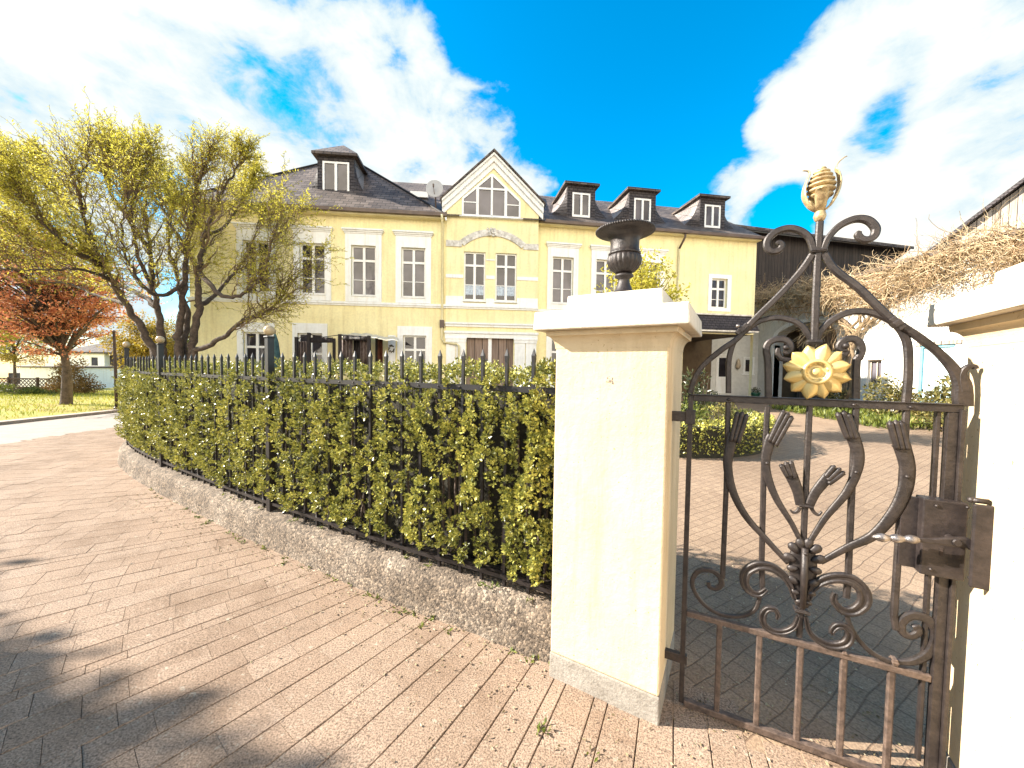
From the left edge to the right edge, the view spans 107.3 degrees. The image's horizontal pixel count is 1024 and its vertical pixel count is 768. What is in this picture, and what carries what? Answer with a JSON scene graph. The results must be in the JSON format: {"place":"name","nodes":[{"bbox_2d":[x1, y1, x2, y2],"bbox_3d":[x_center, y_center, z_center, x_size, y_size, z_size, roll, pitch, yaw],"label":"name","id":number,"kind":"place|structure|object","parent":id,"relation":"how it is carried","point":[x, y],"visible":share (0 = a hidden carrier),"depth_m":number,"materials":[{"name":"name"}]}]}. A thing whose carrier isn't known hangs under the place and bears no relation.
{"place":"outdoors","nodes":[
{"label":"outdoors","id":0,"kind":"place"},
{"bbox_2d":[0,412,123,443],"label":"road","id":1,"kind":"structure","parent":0,"point":[16,432],"depth_m":9.22,"materials":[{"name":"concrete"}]},
{"bbox_2d":[0,386,142,420],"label":"lawn","id":2,"kind":"structure","parent":0,"point":[36,413],"depth_m":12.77,"materials":[{"name":"green plant"}]},
{"bbox_2d":[0,382,17,393],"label":"bush","id":3,"kind":"object","parent":2,"relation":"on","point":[6,387],"visible":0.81,"depth_m":22.33,"materials":[{"name":"green plant"}]},
{"bbox_2d":[0,280,42,354],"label":"garden tree","id":4,"kind":"object","parent":2,"relation":"on","point":[7,337],"visible":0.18,"depth_m":23.14,"materials":[{"name":"orange plant"}]},
{"bbox_2d":[0,377,56,390],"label":"lattice fence","id":5,"kind":"object","parent":2,"relation":"on","point":[37,381],"visible":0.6,"depth_m":28.06,"materials":[{"name":"brown paint"}]},
{"bbox_2d":[4,384,60,395],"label":"bush","id":6,"kind":"object","parent":2,"relation":"on","point":[33,390],"visible":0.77,"depth_m":20.84,"materials":[{"name":"green plant"}]},
{"bbox_2d":[0,308,68,385],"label":"garden tree","id":7,"kind":"object","parent":2,"relation":"on","point":[14,356],"visible":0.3,"depth_m":39.99,"materials":[{"name":"orange plant"}]},
{"bbox_2d":[8,366,123,387],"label":"white garage","id":8,"kind":"structure","parent":2,"relation":"on","point":[104,374],"depth_m":45.73,"materials":[{"name":"paint"}]},
{"bbox_2d":[39,355,106,393],"bbox_3d":[-27.847,-0.377,23.847,2.831,2.972,2.597,2,2,24],"label":"round bush","id":9,"kind":"object","parent":2,"relation":"on","point":[81,385],"visible":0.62,"depth_m":23.84,"materials":[{"name":"green plant"}]},
{"bbox_2d":[0,219,163,404],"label":"red tree","id":10,"kind":"object","parent":2,"relation":"on","point":[49,324],"visible":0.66,"depth_m":13.09,"materials":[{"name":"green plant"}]},
{"bbox_2d":[68,344,145,385],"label":"white house","id":11,"kind":"structure","parent":2,"relation":"on","point":[97,357],"depth_m":60.01,"materials":[{"name":"paint"}]},
{"bbox_2d":[91,357,97,365],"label":"window","id":12,"kind":"structure","parent":11,"relation":"in","point":[94,360],"depth_m":60.05,"materials":[{"name":"white glass"}]},
{"bbox_2d":[112,330,118,408],"bbox_3d":[-13.253,-0.409,12.601,0.150,2.780,0.143,1,2,0],"label":"metal pole","id":13,"kind":"object","parent":2,"relation":"on","point":[115,360],"visible":0.81,"depth_m":12.57,"materials":[{"name":"brown metal"}]},
{"bbox_2d":[88,309,174,391],"bbox_3d":[-29.121,-2.572,29.988,5.987,6.638,6.482,1,2,0],"label":"garden tree","id":14,"kind":"object","parent":2,"relation":"on","point":[138,347],"visible":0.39,"depth_m":29.08,"materials":[{"name":"orange plant"}]},
{"bbox_2d":[128,314,188,356],"bbox_3d":[-29.235,-2.712,34.059,6.259,7.008,6.395,0,2,-19],"label":"garden tree","id":15,"kind":"object","parent":2,"relation":"on","point":[171,334],"visible":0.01,"depth_m":33.01,"materials":[{"name":"yellow plant"}]},
{"bbox_2d":[0,86,354,367],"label":"willow tree","id":16,"kind":"object","parent":2,"relation":"on","point":[17,194],"visible":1,"depth_m":9.85,"materials":[{"name":"green plant"}]},
{"bbox_2d":[0,427,843,767],"bbox_3d":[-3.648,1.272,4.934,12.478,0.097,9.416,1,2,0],"label":"pavement","id":17,"kind":"structure","parent":0,"point":[88,575],"depth_m":1.93,"materials":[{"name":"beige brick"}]},
{"bbox_2d":[117,441,551,663],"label":"retaining wall","id":18,"kind":"structure","parent":17,"relation":"on","point":[508,616],"depth_m":2.61,"materials":[{"name":"concrete"}]},
{"bbox_2d":[111,356,555,586],"bbox_3d":[-3.653,0.371,5.024,10.024,1.478,2.057,3,3,40],"label":"hedge","id":19,"kind":"object","parent":18,"relation":"on","point":[514,506],"visible":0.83,"depth_m":2.77,"materials":[{"name":"green plant"}]},
{"bbox_2d":[122,325,555,594],"bbox_3d":[-3.788,0.257,4.810,9.860,1.712,1.435,3,3,42],"label":"iron fence","id":20,"kind":"object","parent":18,"relation":"on","point":[268,358],"visible":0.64,"depth_m":2.98,"materials":[{"name":"black metal"}]},
{"bbox_2d":[149,478,599,761],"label":"weeds","id":21,"kind":"object","parent":17,"relation":"on","point":[543,729],"visible":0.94,"depth_m":2.37,"materials":[{"name":"green plant"}]},
{"bbox_2d":[97,490,919,767],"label":"leaf litter","id":22,"kind":"object","parent":17,"relation":"on","point":[584,739],"visible":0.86,"depth_m":2.02,"materials":[{"name":"brown plant"}]},
{"bbox_2d":[533,288,701,725],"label":"gate pillar","id":23,"kind":"structure","parent":17,"relation":"on","point":[619,355],"depth_m":1.73,"materials":[{"name":"paint"}]},
{"bbox_2d":[596,219,655,291],"bbox_3d":[0.571,-0.606,1.918,0.293,0.350,0.291,1,2,0],"label":"urn","id":24,"kind":"object","parent":23,"relation":"on","point":[623,238],"visible":0.94,"depth_m":1.85,"materials":[{"name":"metal"}]},
{"bbox_2d":[664,156,978,767],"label":"garden gate","id":25,"kind":"structure","parent":23,"relation":"attached to","point":[929,538],"depth_m":1.46,"materials":[{"name":"metal"}]},
{"bbox_2d":[0,0,1023,381],"label":"sky","id":26,"kind":"structure","parent":0,"point":[923,100],"materials":[{"name":"blue"}]},
{"bbox_2d":[665,394,942,767],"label":"courtyard","id":27,"kind":"structure","parent":0,"point":[876,489],"depth_m":2.65,"materials":[{"name":"beige brick"}]},
{"bbox_2d":[594,245,690,302],"bbox_3d":[3.047,-1.036,9.085,2.469,4.356,2.492,1,2,0],"label":"tree","id":28,"kind":"object","parent":27,"relation":"on","point":[642,281],"visible":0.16,"depth_m":8.50,"materials":[{"name":"yellow plant"}]},
{"bbox_2d":[680,397,710,424],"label":"leafy shrub","id":29,"kind":"object","parent":27,"relation":"on","point":[702,413],"visible":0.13,"depth_m":7.54,"materials":[{"name":"green plant"}]},
{"bbox_2d":[681,368,720,411],"bbox_3d":[5.055,0.406,10.178,1.234,1.804,1.337,1,2,0],"label":"rhododendron","id":30,"kind":"object","parent":27,"relation":"on","point":[699,390],"visible":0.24,"depth_m":10.24,"materials":[{"name":"green plant"}]},
{"bbox_2d":[697,402,736,424],"bbox_3d":[4.524,0.811,8.265,1.022,1.026,1.016,1,2,0],"label":"leafy shrub","id":31,"kind":"object","parent":27,"relation":"on","point":[722,413],"visible":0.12,"depth_m":8.19,"materials":[{"name":"green plant"}]},
{"bbox_2d":[679,403,775,457],"bbox_3d":[3.301,0.844,8.777,4.828,0.722,4.838,1,2,0],"label":"box hedge","id":32,"kind":"object","parent":27,"relation":"on","point":[708,440],"visible":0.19,"depth_m":6.58,"materials":[{"name":"green plant"}]},
{"bbox_2d":[751,387,760,395],"bbox_3d":[12.018,0.409,18.622,0.516,0.547,0.482,1,2,0],"label":"green planter","id":33,"kind":"object","parent":27,"relation":"on","point":[753,393],"visible":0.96,"depth_m":18.51,"materials":[{"name":"ceramic"}]},
{"bbox_2d":[826,388,847,399],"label":"laurel bush","id":34,"kind":"object","parent":27,"relation":"on","point":[832,395],"visible":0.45,"depth_m":14.54,"materials":[{"name":"green plant"}]},
{"bbox_2d":[768,404,942,428],"bbox_3d":[11.255,1.047,12.040,3.607,0.589,4.806,1,2,0],"label":"ground cover","id":35,"kind":"object","parent":27,"relation":"on","point":[868,418],"visible":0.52,"depth_m":11.68,"materials":[{"name":"green plant"}]},
{"bbox_2d":[755,227,1023,413],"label":"outbuilding","id":36,"kind":"structure","parent":27,"relation":"on","point":[882,356],"depth_m":13.20,"materials":[{"name":"white paint"}]},
{"bbox_2d":[797,324,836,398],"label":"gateway doors","id":37,"kind":"structure","parent":36,"relation":"in","point":[799,395],"depth_m":17.57,"materials":[{"name":"black wood"}]},
{"bbox_2d":[865,356,884,383],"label":"window","id":38,"kind":"structure","parent":36,"relation":"in","point":[875,366],"depth_m":13.81,"materials":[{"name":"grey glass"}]},
{"bbox_2d":[754,187,1023,399],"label":"climbing vine","id":39,"kind":"object","parent":36,"relation":"attached to","point":[928,267],"visible":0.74,"depth_m":12.08,"materials":[{"name":"beige plant"}]},
{"bbox_2d":[918,344,954,413],"bbox_3d":[13.272,-0.017,11.766,0.140,2.400,0.970,1,2,0],"label":"blue door","id":40,"kind":"structure","parent":36,"relation":"in","point":[930,366],"depth_m":11.92,"materials":[{"name":"paint"}]},
{"bbox_2d":[860,372,932,416],"bbox_3d":[12.074,0.483,11.932,1.710,1.718,1.612,2,3,36],"label":"laurel bush","id":41,"kind":"object","parent":27,"relation":"on","point":[895,394],"visible":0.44,"depth_m":11.90,"materials":[{"name":"green plant"}]},
{"bbox_2d":[910,372,964,431],"bbox_3d":[11.004,0.518,9.278,1.676,1.888,1.951,1,2,0],"label":"laurel bush","id":42,"kind":"object","parent":27,"relation":"on","point":[937,394],"visible":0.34,"depth_m":9.47,"materials":[{"name":"green plant"}]},
{"bbox_2d":[927,262,1023,767],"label":"gate pillar","id":43,"kind":"structure","parent":27,"relation":"on","point":[985,727],"depth_m":1.22,"materials":[{"name":"paint"}]},
{"bbox_2d":[710,224,913,385],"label":"timber barn","id":44,"kind":"structure","parent":0,"point":[790,257],"depth_m":21.69,"materials":[{"name":"dark wood boards"},{"name":"white stucco"},{"name":"slate"}]},
{"bbox_3d":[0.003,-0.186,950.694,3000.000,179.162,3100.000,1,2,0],"label":"ground","id":45,"kind":"structure","parent":0,"visible":0},
{"bbox_2d":[0,409,117,424],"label":"kerb","id":46,"kind":"structure","parent":45,"relation":"on","point":[13,421],"depth_m":10.56,"materials":[{"name":"concrete"}]},
{"bbox_2d":[274,330,280,375],"bbox_3d":[-7.780,-0.448,12.396,0.240,2.626,0.240,2,2,23],"label":"parasol","id":47,"kind":"object","parent":45,"relation":"on","point":[276,349],"visible":0.46,"depth_m":12.33,"materials":[{"name":"teal fabric"}]},
{"bbox_2d":[176,145,765,395],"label":"yellow house","id":48,"kind":"structure","parent":45,"relation":"on","point":[497,259],"depth_m":14.14,"materials":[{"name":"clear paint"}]},
{"bbox_2d":[231,222,275,298],"bbox_3d":[-9.086,-4.350,13.404,1.460,2.600,0.364,1,2,-6],"label":"window","id":49,"kind":"structure","parent":48,"relation":"in","point":[239,236],"depth_m":13.33,"materials":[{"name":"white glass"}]},
{"bbox_2d":[237,322,274,375],"bbox_3d":[-9.159,-1.023,13.534,1.258,2.350,0.291,1,2,0],"label":"window","id":50,"kind":"structure","parent":48,"relation":"in","point":[255,344],"depth_m":13.55,"materials":[{"name":"white glass"}]},
{"bbox_2d":[292,323,327,378],"bbox_3d":[-7.341,-0.742,13.784,1.200,2.920,0.238,1,2,-6],"label":"glazed door","id":51,"kind":"structure","parent":48,"relation":"in","point":[321,349],"depth_m":13.68,"materials":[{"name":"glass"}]},
{"bbox_2d":[289,224,333,300],"bbox_3d":[-7.185,-4.331,13.594,1.460,2.600,0.364,1,2,-6],"label":"window","id":52,"kind":"structure","parent":48,"relation":"in","point":[319,235],"depth_m":13.60,"materials":[{"name":"white glass"}]},
{"bbox_2d":[294,333,397,379],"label":"pavilion","id":53,"kind":"structure","parent":48,"relation":"attached to","point":[357,343],"depth_m":12.76,"materials":[{"name":"black metal"}]},
{"bbox_2d":[341,227,383,301],"bbox_3d":[-5.414,-4.313,13.771,1.460,2.600,0.364,1,2,-6],"label":"window","id":54,"kind":"structure","parent":48,"relation":"in","point":[367,263],"depth_m":13.78,"materials":[{"name":"grey glass"}]},
{"bbox_2d":[388,335,395,379],"bbox_3d":[-4.458,-0.523,13.941,0.265,2.550,0.152,1,2,0],"label":"door panel","id":55,"kind":"structure","parent":48,"relation":"in","point":[391,343],"depth_m":13.92,"materials":[{"name":"white wood"}]},
{"bbox_2d":[392,229,433,303],"bbox_3d":[-3.643,-4.295,13.948,1.460,2.600,0.364,1,2,-6],"label":"window","id":56,"kind":"structure","parent":48,"relation":"in","point":[416,263],"depth_m":13.96,"materials":[{"name":"grey glass"}]},
{"bbox_2d":[397,326,431,382],"bbox_3d":[-3.626,-0.967,14.086,1.258,2.350,0.291,1,2,0],"label":"window","id":57,"kind":"structure","parent":48,"relation":"in","point":[419,338],"depth_m":14.08,"materials":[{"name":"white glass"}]},
{"bbox_2d":[463,252,485,301],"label":"window","id":58,"kind":"structure","parent":48,"relation":"in","point":[474,263],"depth_m":14.21,"materials":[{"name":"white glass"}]},
{"bbox_2d":[466,338,512,385],"bbox_3d":[-0.853,-0.475,14.393,1.780,2.520,0.117,1,2,-4],"label":"entrance door","id":59,"kind":"structure","parent":48,"relation":"in","point":[494,349],"depth_m":14.38,"materials":[{"name":"wood"}]},
{"bbox_2d":[459,173,522,220],"bbox_3d":[-0.756,-6.989,13.995,2.360,1.650,0.119,1,2,-6],"label":"gable window","id":60,"kind":"structure","parent":48,"relation":"in","point":[490,198],"depth_m":14.03,"materials":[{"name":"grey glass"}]},
{"bbox_2d":[494,254,516,302],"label":"window","id":61,"kind":"structure","parent":48,"relation":"in","point":[505,272],"depth_m":14.33,"materials":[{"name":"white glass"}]},
{"bbox_2d":[545,336,555,386],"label":"window","id":62,"kind":"structure","parent":48,"relation":"in","point":[550,345],"depth_m":15.00,"materials":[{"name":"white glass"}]},
{"bbox_2d":[545,241,581,309],"bbox_3d":[2.009,-4.258,15.034,1.450,2.600,0.411,0,2,-9],"label":"window","id":63,"kind":"structure","parent":48,"relation":"in","point":[560,271],"depth_m":15.02,"materials":[{"name":"grey glass"}]},
{"bbox_2d":[589,244,617,293],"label":"window","id":64,"kind":"structure","parent":48,"relation":"in","point":[599,253],"depth_m":15.21,"materials":[{"name":"grey glass"}]},
{"bbox_2d":[635,248,668,288],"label":"window","id":65,"kind":"structure","parent":48,"relation":"in","point":[663,252],"depth_m":15.53,"materials":[{"name":"grey glass"}]},
{"bbox_2d":[707,274,731,311],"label":"window","id":66,"kind":"structure","parent":48,"relation":"in","point":[716,287],"depth_m":16.17,"materials":[{"name":"white glass"}]},
{"bbox_2d":[715,354,731,393],"bbox_3d":[11.379,-0.546,20.313,0.840,2.110,0.130,1,2,0],"label":"porch door","id":67,"kind":"structure","parent":48,"relation":"in","point":[720,378],"depth_m":20.35,"materials":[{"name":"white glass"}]},
{"bbox_2d":[742,357,754,374],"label":"window","id":68,"kind":"structure","parent":48,"relation":"in","point":[746,360],"depth_m":20.25,"materials":[{"name":"white glass"}]},
{"bbox_2d":[922,178,1023,254],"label":"weathered barn","id":69,"kind":"structure","parent":45,"relation":"on","point":[1014,207],"depth_m":15.16,"materials":[{"name":"weathered wood"}]}
]}

